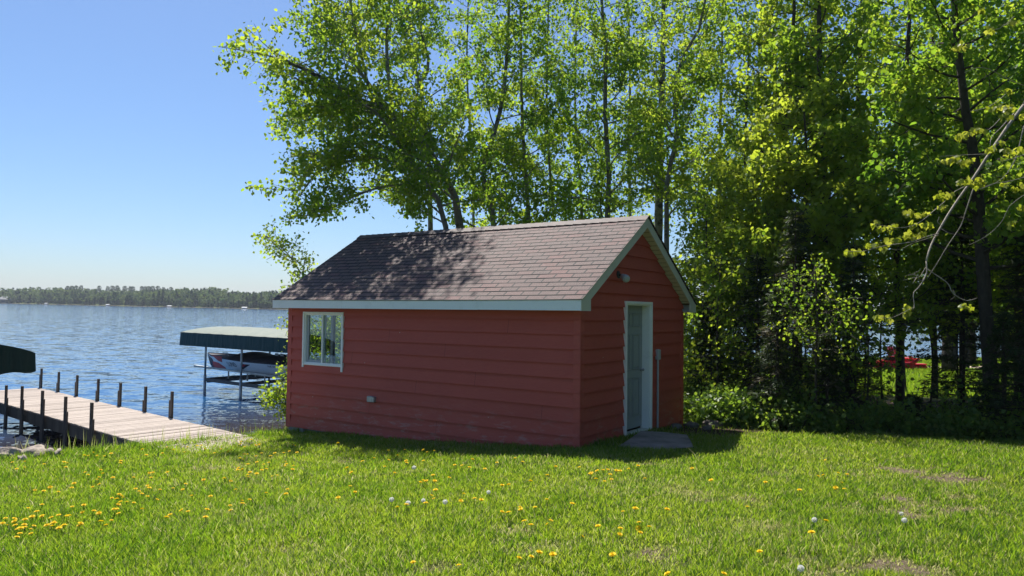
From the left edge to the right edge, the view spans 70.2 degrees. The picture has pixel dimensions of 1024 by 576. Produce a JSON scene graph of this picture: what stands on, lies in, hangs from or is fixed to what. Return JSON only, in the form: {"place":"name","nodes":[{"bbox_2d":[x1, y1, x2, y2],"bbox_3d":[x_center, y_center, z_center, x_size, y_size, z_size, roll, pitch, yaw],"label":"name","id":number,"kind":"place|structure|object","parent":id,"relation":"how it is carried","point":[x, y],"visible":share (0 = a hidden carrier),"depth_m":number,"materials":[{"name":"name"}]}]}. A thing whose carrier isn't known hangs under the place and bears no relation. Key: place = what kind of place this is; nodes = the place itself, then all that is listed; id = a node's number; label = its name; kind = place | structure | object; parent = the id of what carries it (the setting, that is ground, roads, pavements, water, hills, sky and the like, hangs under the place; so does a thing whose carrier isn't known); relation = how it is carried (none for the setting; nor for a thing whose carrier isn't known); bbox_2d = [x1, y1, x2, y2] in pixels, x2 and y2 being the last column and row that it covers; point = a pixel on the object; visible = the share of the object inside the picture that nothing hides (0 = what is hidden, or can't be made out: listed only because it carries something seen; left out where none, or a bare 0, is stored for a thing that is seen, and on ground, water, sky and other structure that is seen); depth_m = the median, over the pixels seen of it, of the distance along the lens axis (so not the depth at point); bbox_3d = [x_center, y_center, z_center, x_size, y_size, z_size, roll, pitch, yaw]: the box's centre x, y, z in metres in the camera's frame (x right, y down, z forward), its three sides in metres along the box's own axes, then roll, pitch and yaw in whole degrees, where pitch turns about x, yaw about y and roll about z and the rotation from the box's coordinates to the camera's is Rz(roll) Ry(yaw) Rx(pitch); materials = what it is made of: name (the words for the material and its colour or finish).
{"place":"outdoors","nodes":[
{"label":"outdoors","id":0,"kind":"place"},
{"bbox_2d":[0,303,1001,449],"bbox_3d":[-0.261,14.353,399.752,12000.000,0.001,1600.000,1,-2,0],"label":"lake water","id":1,"kind":"structure","parent":0,"point":[134,350],"depth_m":36.68,"materials":[{"name":"blue liquid"}]},
{"bbox_2d":[0,345,35,374],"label":"boat lift","id":2,"kind":"object","parent":1,"relation":"in","point":[16,359],"visible":1,"depth_m":13.98,"materials":[{"name":"green fabric"}]},
{"bbox_2d":[0,368,260,451],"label":"dock","id":3,"kind":"object","parent":1,"relation":"in","point":[65,414],"visible":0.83,"depth_m":14.83,"materials":[{"name":"brown wood"}]},
{"bbox_2d":[179,326,340,396],"bbox_3d":[-8.132,2.995,23.808,6.002,3.388,2.703,0,-2,34],"label":"boat lift","id":4,"kind":"object","parent":1,"relation":"in","point":[249,338],"visible":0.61,"depth_m":22.93,"materials":[{"name":"green fabric"}]},
{"bbox_2d":[208,351,327,375],"bbox_3d":[-8.056,2.439,23.780,6.300,0.780,1.420,0,-2,34],"label":"fishing boat","id":5,"kind":"object","parent":4,"relation":"on","point":[261,362],"visible":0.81,"depth_m":23.34,"materials":[{"name":"grey plastic"}]},
{"bbox_2d":[0,0,1017,306],"label":"sky","id":6,"kind":"structure","parent":0,"point":[126,159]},
{"bbox_2d":[0,303,1023,575],"bbox_3d":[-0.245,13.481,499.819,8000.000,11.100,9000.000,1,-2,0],"label":"ground","id":7,"kind":"structure","parent":0,"point":[895,567],"depth_m":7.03,"materials":[{"name":"green plant"}]},
{"bbox_2d":[0,296,16,302],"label":"cabin","id":8,"kind":"object","parent":7,"relation":"on","point":[3,300],"visible":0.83,"depth_m":583.23,"materials":[{"name":"white"}]},
{"bbox_2d":[0,447,22,456],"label":"shore rock","id":9,"kind":"object","parent":7,"relation":"on","point":[4,450],"visible":0.43,"depth_m":10.50,"materials":[{"name":"grey stone"}]},
{"bbox_2d":[20,444,45,458],"bbox_3d":[-7.053,2.457,10.752,0.348,0.270,0.480,1,-2,-7],"label":"shore rock","id":10,"kind":"object","parent":7,"relation":"on","point":[34,448],"visible":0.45,"depth_m":10.67,"materials":[{"name":"grey stone"}]},
{"bbox_2d":[46,448,61,455],"bbox_3d":[-6.787,2.475,10.817,0.278,0.205,0.209,0,-2,25],"label":"shore rock","id":11,"kind":"object","parent":7,"relation":"on","point":[56,451],"visible":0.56,"depth_m":10.76,"materials":[{"name":"grey stone"}]},
{"bbox_2d":[263,368,286,427],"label":"bank willow","id":12,"kind":"object","parent":7,"relation":"on","point":[277,395],"visible":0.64,"depth_m":16.11,"materials":[{"name":"green plant"}]},
{"bbox_2d":[251,216,327,417],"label":"bank sapling","id":13,"kind":"object","parent":7,"relation":"on","point":[282,246],"visible":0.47,"depth_m":16.63,"materials":[{"name":"green plant"}]},
{"bbox_2d":[310,315,340,363],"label":"bank bush","id":14,"kind":"object","parent":7,"relation":"on","point":[328,336],"visible":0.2,"depth_m":16.82,"materials":[{"name":"green plant"}]},
{"bbox_2d":[212,0,494,228],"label":"leaning aspen","id":15,"kind":"object","parent":7,"relation":"on","point":[336,31],"visible":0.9,"depth_m":17.02,"materials":[{"name":"green plant"}]},
{"bbox_2d":[278,63,513,230],"bbox_3d":[-2.734,-1.118,17.533,4.572,7.910,4.729,0,-2,26],"label":"slanting aspen","id":16,"kind":"object","parent":7,"relation":"on","point":[416,209],"visible":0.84,"depth_m":16.93,"materials":[{"name":"green plant"}]},
{"bbox_2d":[0,287,805,309],"bbox_3d":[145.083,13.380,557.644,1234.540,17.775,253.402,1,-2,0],"label":"wood","id":17,"kind":"object","parent":7,"relation":"on","point":[210,297],"visible":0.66,"depth_m":521.55,"materials":[{"name":"green plant"}]},
{"bbox_2d":[360,0,498,229],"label":"forked aspen","id":18,"kind":"object","parent":7,"relation":"on","point":[459,84],"visible":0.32,"depth_m":21.13,"materials":[{"name":"green plant"}]},
{"bbox_2d":[428,0,537,226],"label":"aspen tree","id":19,"kind":"object","parent":7,"relation":"on","point":[460,34],"visible":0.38,"depth_m":25.07,"materials":[{"name":"green plant"}]},
{"bbox_2d":[272,215,696,448],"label":"boathouse shed","id":20,"kind":"structure","parent":7,"relation":"on","point":[568,333],"depth_m":11.94,"materials":[{"name":"red wood"}]},
{"bbox_2d":[302,312,344,371],"bbox_3d":[-3.431,0.969,13.297,1.080,1.067,0.095,-1,-2,34],"label":"window","id":21,"kind":"structure","parent":20,"relation":"in","point":[306,315],"depth_m":13.31,"materials":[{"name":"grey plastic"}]},
{"bbox_2d":[330,315,335,362],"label":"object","id":22,"kind":"structure","parent":20,"relation":"in","point":[333,317],"depth_m":14.65,"materials":[{"name":"clear plastic"}]},
{"bbox_2d":[627,305,643,429],"bbox_3d":[1.957,1.296,11.953,0.105,2.017,0.899,-1,-2,34],"label":"door","id":23,"kind":"structure","parent":20,"relation":"in","point":[634,347],"depth_m":12.08,"materials":[{"name":"paint"}]},
{"bbox_2d":[418,0,581,227],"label":"crooked aspen","id":24,"kind":"object","parent":7,"relation":"on","point":[481,168],"visible":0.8,"depth_m":19.83,"materials":[{"name":"green plant"}]},
{"bbox_2d":[463,0,582,227],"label":"aspen tree","id":25,"kind":"object","parent":7,"relation":"on","point":[543,146],"visible":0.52,"depth_m":20.80,"materials":[{"name":"green plant"}]},
{"bbox_2d":[486,0,613,223],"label":"aspen tree","id":26,"kind":"object","parent":7,"relation":"on","point":[548,159],"visible":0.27,"depth_m":23.00,"materials":[{"name":"green plant"}]},
{"bbox_2d":[519,0,629,223],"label":"aspen tree","id":27,"kind":"object","parent":7,"relation":"on","point":[600,145],"visible":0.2,"depth_m":23.98,"materials":[{"name":"green plant"}]},
{"bbox_2d":[510,0,675,219],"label":"aspen tree","id":28,"kind":"object","parent":7,"relation":"on","point":[611,69],"visible":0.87,"depth_m":20.32,"materials":[{"name":"green plant"}]},
{"bbox_2d":[580,0,682,232],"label":"aspen tree","id":29,"kind":"object","parent":7,"relation":"on","point":[629,205],"visible":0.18,"depth_m":26.09,"materials":[{"name":"green plant"}]},
{"bbox_2d":[620,431,692,448],"bbox_3d":[2.259,2.329,10.828,1.050,0.098,1.707,0,-2,22],"label":"stone step","id":30,"kind":"object","parent":7,"relation":"on","point":[648,439],"visible":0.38,"depth_m":10.89,"materials":[{"name":"grey stone"}]},
{"bbox_2d":[596,0,728,240],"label":"aspen tree","id":31,"kind":"object","parent":7,"relation":"on","point":[658,214],"visible":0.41,"depth_m":24.01,"materials":[{"name":"green plant"}]},
{"bbox_2d":[606,0,744,249],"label":"aspen tree","id":32,"kind":"object","parent":7,"relation":"on","point":[682,102],"visible":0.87,"depth_m":19.35,"materials":[{"name":"green plant"}]},
{"bbox_2d":[670,423,682,428],"bbox_3d":[2.875,2.433,12.761,0.220,0.132,0.181,1,-2,-11],"label":"stone","id":33,"kind":"object","parent":7,"relation":"on","point":[676,425],"visible":0.59,"depth_m":12.71,"materials":[{"name":"grey stone"}]},
{"bbox_2d":[683,421,698,427],"bbox_3d":[3.187,2.457,12.972,0.296,0.158,0.232,1,-2,0],"label":"stone","id":34,"kind":"object","parent":7,"relation":"on","point":[692,424],"visible":0.66,"depth_m":12.91,"materials":[{"name":"grey stone"}]},
{"bbox_2d":[683,365,706,411],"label":"shrub","id":35,"kind":"object","parent":7,"relation":"on","point":[687,389],"visible":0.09,"depth_m":15.57,"materials":[{"name":"green plant"}]},
{"bbox_2d":[683,381,716,423],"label":"shrub","id":36,"kind":"object","parent":7,"relation":"on","point":[686,415],"visible":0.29,"depth_m":13.97,"materials":[{"name":"green plant"}]},
{"bbox_2d":[668,192,735,373],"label":"understory sapling","id":37,"kind":"object","parent":7,"relation":"on","point":[677,240],"visible":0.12,"depth_m":17.30,"materials":[{"name":"green plant"}]},
{"bbox_2d":[683,344,728,394],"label":"shrub","id":38,"kind":"object","parent":7,"relation":"on","point":[694,368],"visible":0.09,"depth_m":16.42,"materials":[{"name":"green plant"}]},
{"bbox_2d":[686,297,734,403],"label":"fir tree","id":39,"kind":"object","parent":7,"relation":"on","point":[703,326],"visible":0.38,"depth_m":15.68,"materials":[{"name":"green plant"}]},
{"bbox_2d":[702,419,723,427],"bbox_3d":[3.630,2.478,13.162,0.355,0.215,0.277,1,-2,0],"label":"stone","id":40,"kind":"object","parent":7,"relation":"on","point":[715,423],"visible":0.43,"depth_m":13.10,"materials":[{"name":"grey stone"}]},
{"bbox_2d":[669,0,757,374],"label":"aspen tree","id":41,"kind":"object","parent":7,"relation":"on","point":[717,104],"visible":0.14,"depth_m":25.01,"materials":[{"name":"green plant"}]},
{"bbox_2d":[670,183,760,388],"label":"broadleaf tree","id":42,"kind":"object","parent":7,"relation":"on","point":[701,204],"visible":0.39,"depth_m":16.30,"materials":[{"name":"green plant"}]},
{"bbox_2d":[683,382,750,426],"bbox_3d":[3.648,2.225,13.398,1.217,0.961,1.340,1,-2,0],"label":"shrub","id":43,"kind":"object","parent":7,"relation":"on","point":[697,418],"visible":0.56,"depth_m":13.43,"materials":[{"name":"green plant"}]},
{"bbox_2d":[692,374,749,422],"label":"shrub","id":44,"kind":"object","parent":7,"relation":"on","point":[723,386],"visible":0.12,"depth_m":14.34,"materials":[{"name":"green plant"}]},
{"bbox_2d":[679,233,768,397],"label":"understory sapling","id":45,"kind":"object","parent":7,"relation":"on","point":[717,307],"visible":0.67,"depth_m":15.02,"materials":[{"name":"green plant"}]},
{"bbox_2d":[675,165,778,367],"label":"broadleaf tree","id":46,"kind":"object","parent":7,"relation":"on","point":[706,166],"visible":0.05,"depth_m":17.88,"materials":[{"name":"green plant"}]},
{"bbox_2d":[699,381,760,428],"bbox_3d":[4.004,2.191,13.318,1.162,0.969,1.021,1,-2,0],"label":"shrub","id":47,"kind":"object","parent":7,"relation":"on","point":[729,417],"visible":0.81,"depth_m":13.18,"materials":[{"name":"green plant"}]},
{"bbox_2d":[713,251,786,393],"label":"fir tree","id":48,"kind":"object","parent":7,"relation":"on","point":[756,260],"visible":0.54,"depth_m":14.92,"materials":[{"name":"green plant"}]},
{"bbox_2d":[669,14,846,388],"bbox_3d":[6.313,-2.107,18.968,4.360,10.030,3.379,0,-2,20],"label":"broadleaf tree","id":49,"kind":"object","parent":7,"relation":"on","point":[721,112],"visible":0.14,"depth_m":19.33,"materials":[{"name":"green plant"}]},
{"bbox_2d":[713,224,811,389],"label":"understory sapling","id":50,"kind":"object","parent":7,"relation":"on","point":[747,329],"visible":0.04,"depth_m":16.84,"materials":[{"name":"green plant"}]},
{"bbox_2d":[680,120,851,383],"bbox_3d":[5.433,-0.419,16.006,3.350,6.467,3.451,1,-2,0],"label":"broadleaf tree","id":51,"kind":"object","parent":7,"relation":"on","point":[748,175],"visible":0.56,"depth_m":15.74,"materials":[{"name":"green plant"}]},
{"bbox_2d":[743,390,791,429],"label":"shrub","id":52,"kind":"object","parent":7,"relation":"on","point":[765,415],"visible":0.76,"depth_m":12.95,"materials":[{"name":"green plant"}]},
{"bbox_2d":[701,0,844,164],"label":"aspen tree","id":53,"kind":"object","parent":7,"relation":"on","point":[741,105],"visible":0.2,"depth_m":18.60,"materials":[{"name":"green plant"}]},
{"bbox_2d":[712,247,836,400],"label":"understory sapling","id":54,"kind":"object","parent":7,"relation":"on","point":[738,316],"visible":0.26,"depth_m":14.95,"materials":[{"name":"green plant"}]},
{"bbox_2d":[741,286,811,428],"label":"fir tree","id":55,"kind":"object","parent":7,"relation":"on","point":[776,372],"visible":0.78,"depth_m":13.30,"materials":[{"name":"green plant"}]},
{"bbox_2d":[683,0,870,381],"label":"broadleaf tree","id":56,"kind":"object","parent":7,"relation":"on","point":[764,16],"visible":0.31,"depth_m":16.82,"materials":[{"name":"green plant"}]},
{"bbox_2d":[750,367,821,428],"bbox_3d":[5.037,2.054,13.359,1.179,1.256,1.384,-1,-2,44],"label":"shrub","id":57,"kind":"object","parent":7,"relation":"on","point":[784,392],"visible":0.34,"depth_m":13.08,"materials":[{"name":"green plant"}]},
{"bbox_2d":[740,206,847,401],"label":"fir tree","id":58,"kind":"object","parent":7,"relation":"on","point":[796,231],"visible":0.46,"depth_m":14.15,"materials":[{"name":"green plant"}]},
{"bbox_2d":[768,389,836,432],"bbox_3d":[5.075,2.205,12.835,1.083,0.887,1.235,3,-2,-43],"label":"shrub","id":59,"kind":"object","parent":7,"relation":"on","point":[797,422],"visible":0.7,"depth_m":12.63,"materials":[{"name":"green plant"}]},
{"bbox_2d":[751,271,862,376],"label":"understory sapling","id":60,"kind":"object","parent":7,"relation":"on","point":[804,339],"visible":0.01,"depth_m":17.47,"materials":[{"name":"green plant"}]},
{"bbox_2d":[721,65,900,378],"bbox_3d":[6.348,-0.923,15.587,3.412,7.494,4.009,1,-2,0],"label":"broadleaf tree","id":61,"kind":"object","parent":7,"relation":"on","point":[860,212],"visible":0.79,"depth_m":15.08,"materials":[{"name":"green plant"}]},
{"bbox_2d":[773,356,853,407],"bbox_3d":[5.735,2.002,13.617,1.495,1.456,1.572,2,-2,-20],"label":"shrub","id":62,"kind":"object","parent":7,"relation":"on","point":[818,383],"visible":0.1,"depth_m":13.33,"materials":[{"name":"green plant"}]},
{"bbox_2d":[766,252,872,412],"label":"bright sapling","id":63,"kind":"object","parent":7,"relation":"on","point":[844,320],"visible":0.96,"depth_m":12.69,"materials":[{"name":"green plant"}]},
{"bbox_2d":[749,1,889,349],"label":"aspen tree","id":64,"kind":"object","parent":7,"relation":"on","point":[799,3],"visible":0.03,"depth_m":22.11,"materials":[{"name":"green plant"}]},
{"bbox_2d":[798,326,856,430],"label":"fir tree","id":65,"kind":"object","parent":7,"relation":"on","point":[826,390],"visible":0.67,"depth_m":12.89,"materials":[{"name":"green plant"}]},
{"bbox_2d":[797,396,859,434],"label":"shrub","id":66,"kind":"object","parent":7,"relation":"on","point":[835,420],"visible":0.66,"depth_m":12.49,"materials":[{"name":"green plant"}]},
{"bbox_2d":[775,248,915,403],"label":"understory sapling","id":67,"kind":"object","parent":7,"relation":"on","point":[884,346],"visible":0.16,"depth_m":15.04,"materials":[{"name":"green plant"}]},
{"bbox_2d":[683,357,1012,398],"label":"lawn grass","id":68,"kind":"structure","parent":7,"relation":"on","point":[922,372],"depth_m":24.71,"materials":[{"name":"green plant"}]},
{"bbox_2d":[819,279,876,404],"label":"fir tree","id":69,"kind":"object","parent":7,"relation":"on","point":[849,388],"visible":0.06,"depth_m":15.37,"materials":[{"name":"green plant"}]},
{"bbox_2d":[826,393,873,431],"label":"shrub","id":70,"kind":"object","parent":7,"relation":"on","point":[867,405],"visible":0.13,"depth_m":12.87,"materials":[{"name":"green plant"}]},
{"bbox_2d":[737,0,963,385],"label":"broadleaf tree","id":71,"kind":"object","parent":7,"relation":"on","point":[859,60],"visible":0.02,"depth_m":17.96,"materials":[{"name":"green plant"}]},
{"bbox_2d":[735,0,969,354],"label":"broadleaf tree","id":72,"kind":"object","parent":7,"relation":"on","point":[848,41],"visible":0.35,"depth_m":15.97,"materials":[{"name":"green plant"}]},
{"bbox_2d":[806,240,900,408],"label":"fir tree","id":73,"kind":"object","parent":7,"relation":"on","point":[853,269],"visible":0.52,"depth_m":13.71,"materials":[{"name":"green plant"}]},
{"bbox_2d":[823,392,894,433],"bbox_3d":[6.138,2.239,12.667,1.116,0.851,1.126,1,-2,-13],"label":"shrub","id":74,"kind":"object","parent":7,"relation":"on","point":[868,421],"visible":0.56,"depth_m":12.55,"materials":[{"name":"green plant"}]},
{"bbox_2d":[821,301,921,403],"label":"sapling","id":75,"kind":"object","parent":7,"relation":"on","point":[867,344],"visible":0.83,"depth_m":13.11,"materials":[{"name":"green plant"}]},
{"bbox_2d":[831,234,922,401],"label":"understory sapling","id":76,"kind":"object","parent":7,"relation":"on","point":[882,261],"visible":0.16,"depth_m":17.23,"materials":[{"name":"green plant"}]},
{"bbox_2d":[869,355,919,369],"bbox_3d":[15.264,3.034,29.363,2.609,0.757,0.600,-6,14,-9],"label":"kayak","id":77,"kind":"object","parent":7,"relation":"on","point":[894,360],"visible":0.2,"depth_m":29.20,"materials":[{"name":"red plastic"}]},
{"bbox_2d":[805,257,991,402],"bbox_3d":[7.462,1.112,14.559,3.252,3.420,2.570,0,-2,22],"label":"understory sapling","id":78,"kind":"object","parent":7,"relation":"on","point":[894,296],"visible":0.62,"depth_m":14.29,"materials":[{"name":"green plant"}]},
{"bbox_2d":[887,346,912,368],"bbox_3d":[15.505,2.848,29.213,0.720,0.986,0.810,2,-2,-29],"label":"lawn chair","id":79,"kind":"object","parent":7,"relation":"on","point":[910,362],"visible":0.26,"depth_m":29.04,"materials":[{"name":"red plastic"}]},
{"bbox_2d":[871,388,931,435],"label":"shrub","id":80,"kind":"object","parent":7,"relation":"on","point":[901,422],"visible":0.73,"depth_m":12.46,"materials":[{"name":"green plant"}]},
{"bbox_2d":[816,0,1011,404],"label":"broadleaf tree","id":81,"kind":"object","parent":7,"relation":"on","point":[921,251],"visible":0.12,"depth_m":17.20,"materials":[{"name":"green plant"}]},
{"bbox_2d":[901,392,926,434],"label":"fir tree","id":82,"kind":"object","parent":7,"relation":"on","point":[918,400],"visible":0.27,"depth_m":12.78,"materials":[{"name":"green plant"}]},
{"bbox_2d":[913,363,927,368],"bbox_3d":[16.526,3.213,29.729,0.700,0.260,0.360,1,-2,0],"label":"red cooler","id":83,"kind":"object","parent":7,"relation":"on","point":[922,365],"visible":0.42,"depth_m":29.56,"materials":[{"name":"plastic"}]},
{"bbox_2d":[870,238,971,409],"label":"understory sapling","id":84,"kind":"object","parent":7,"relation":"on","point":[923,268],"visible":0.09,"depth_m":16.56,"materials":[{"name":"green plant"}]},
{"bbox_2d":[876,265,967,392],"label":"understory sapling","id":85,"kind":"object","parent":7,"relation":"on","point":[909,334],"visible":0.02,"depth_m":20.40,"materials":[{"name":"green plant"}]},
{"bbox_2d":[842,0,1023,415],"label":"broadleaf tree","id":86,"kind":"object","parent":7,"relation":"on","point":[920,171],"visible":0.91,"depth_m":13.50,"materials":[{"name":"green plant"}]},
{"bbox_2d":[844,8,1023,325],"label":"maple tree","id":87,"kind":"object","parent":7,"relation":"on","point":[967,183],"visible":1,"depth_m":5.27,"materials":[{"name":"green plant"}]},
{"bbox_2d":[855,0,1019,397],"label":"broadleaf tree","id":88,"kind":"object","parent":7,"relation":"on","point":[934,343],"visible":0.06,"depth_m":19.51,"materials":[{"name":"green plant"}]},
{"bbox_2d":[911,406,966,438],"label":"shrub","id":89,"kind":"object","parent":7,"relation":"on","point":[937,428],"visible":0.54,"depth_m":12.41,"materials":[{"name":"green plant"}]},
{"bbox_2d":[876,6,1018,369],"bbox_3d":[17.476,-4.099,28.913,6.868,14.969,5.021,0,-2,40],"label":"background tree","id":90,"kind":"object","parent":7,"relation":"on","point":[948,352],"visible":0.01,"depth_m":28.77,"materials":[{"name":"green plant"}]},
{"bbox_2d":[919,389,977,418],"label":"shrub","id":91,"kind":"object","parent":7,"relation":"on","point":[946,407],"visible":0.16,"depth_m":13.38,"materials":[{"name":"green plant"}]},
{"bbox_2d":[901,32,1002,360],"bbox_3d":[21.149,-4.315,33.297,8.826,15.776,6.606,0,-2,38],"label":"background tree","id":92,"kind":"object","parent":7,"relation":"on","point":[972,351],"visible":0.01,"depth_m":33.29,"materials":[{"name":"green plant"}]},
{"bbox_2d":[902,43,1003,367],"bbox_3d":[18.991,-3.664,31.103,6.006,14.341,8.024,0,-2,22],"label":"background tree","id":93,"kind":"object","parent":7,"relation":"on","point":[959,250],"depth_m":30.81,"materials":[{"name":"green plant"}]},
{"bbox_2d":[895,265,1023,397],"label":"understory sapling","id":94,"kind":"object","parent":7,"relation":"on","point":[968,321],"visible":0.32,"depth_m":14.88,"materials":[{"name":"green plant"}]},
{"bbox_2d":[896,0,1023,408],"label":"broadleaf tree","id":95,"kind":"object","parent":7,"relation":"on","point":[989,194],"visible":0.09,"depth_m":15.55,"materials":[{"name":"green plant"}]},
{"bbox_2d":[902,212,1022,412],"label":"fir tree","id":96,"kind":"object","parent":7,"relation":"on","point":[961,364],"visible":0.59,"depth_m":14.53,"materials":[{"name":"green plant"}]},
{"bbox_2d":[935,385,997,439],"bbox_3d":[7.748,2.203,12.500,0.989,1.021,1.103,1,-2,0],"label":"shrub","id":97,"kind":"object","parent":7,"relation":"on","point":[968,419],"visible":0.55,"depth_m":12.33,"materials":[{"name":"green plant"}]},
{"bbox_2d":[927,244,1015,383],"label":"understory sapling","id":98,"kind":"object","parent":7,"relation":"on","point":[997,255],"visible":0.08,"depth_m":16.53,"materials":[{"name":"green plant"}]},
{"bbox_2d":[938,373,1021,433],"bbox_3d":[8.294,2.095,13.178,1.352,1.335,1.443,1,-2,9],"label":"shrub","id":99,"kind":"object","parent":7,"relation":"on","point":[968,399],"visible":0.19,"depth_m":13.04,"materials":[{"name":"green plant"}]},
{"bbox_2d":[937,1,1023,381],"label":"background tree","id":100,"kind":"object","parent":7,"relation":"on","point":[1000,11],"visible":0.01,"depth_m":22.39,"materials":[{"name":"green plant"}]},
{"bbox_2d":[970,193,1023,402],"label":"fir tree","id":101,"kind":"object","parent":7,"relation":"on","point":[1012,286],"visible":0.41,"depth_m":13.67,"materials":[{"name":"green plant"}]},
{"bbox_2d":[971,311,1023,437],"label":"fir tree","id":102,"kind":"object","parent":7,"relation":"on","point":[1006,364],"visible":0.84,"depth_m":12.52,"materials":[{"name":"green plant"}]},
{"bbox_2d":[974,0,1022,321],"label":"background tree","id":103,"kind":"object","parent":7,"relation":"on","point":[1015,34],"depth_m":20.41,"materials":[{"name":"green plant"}]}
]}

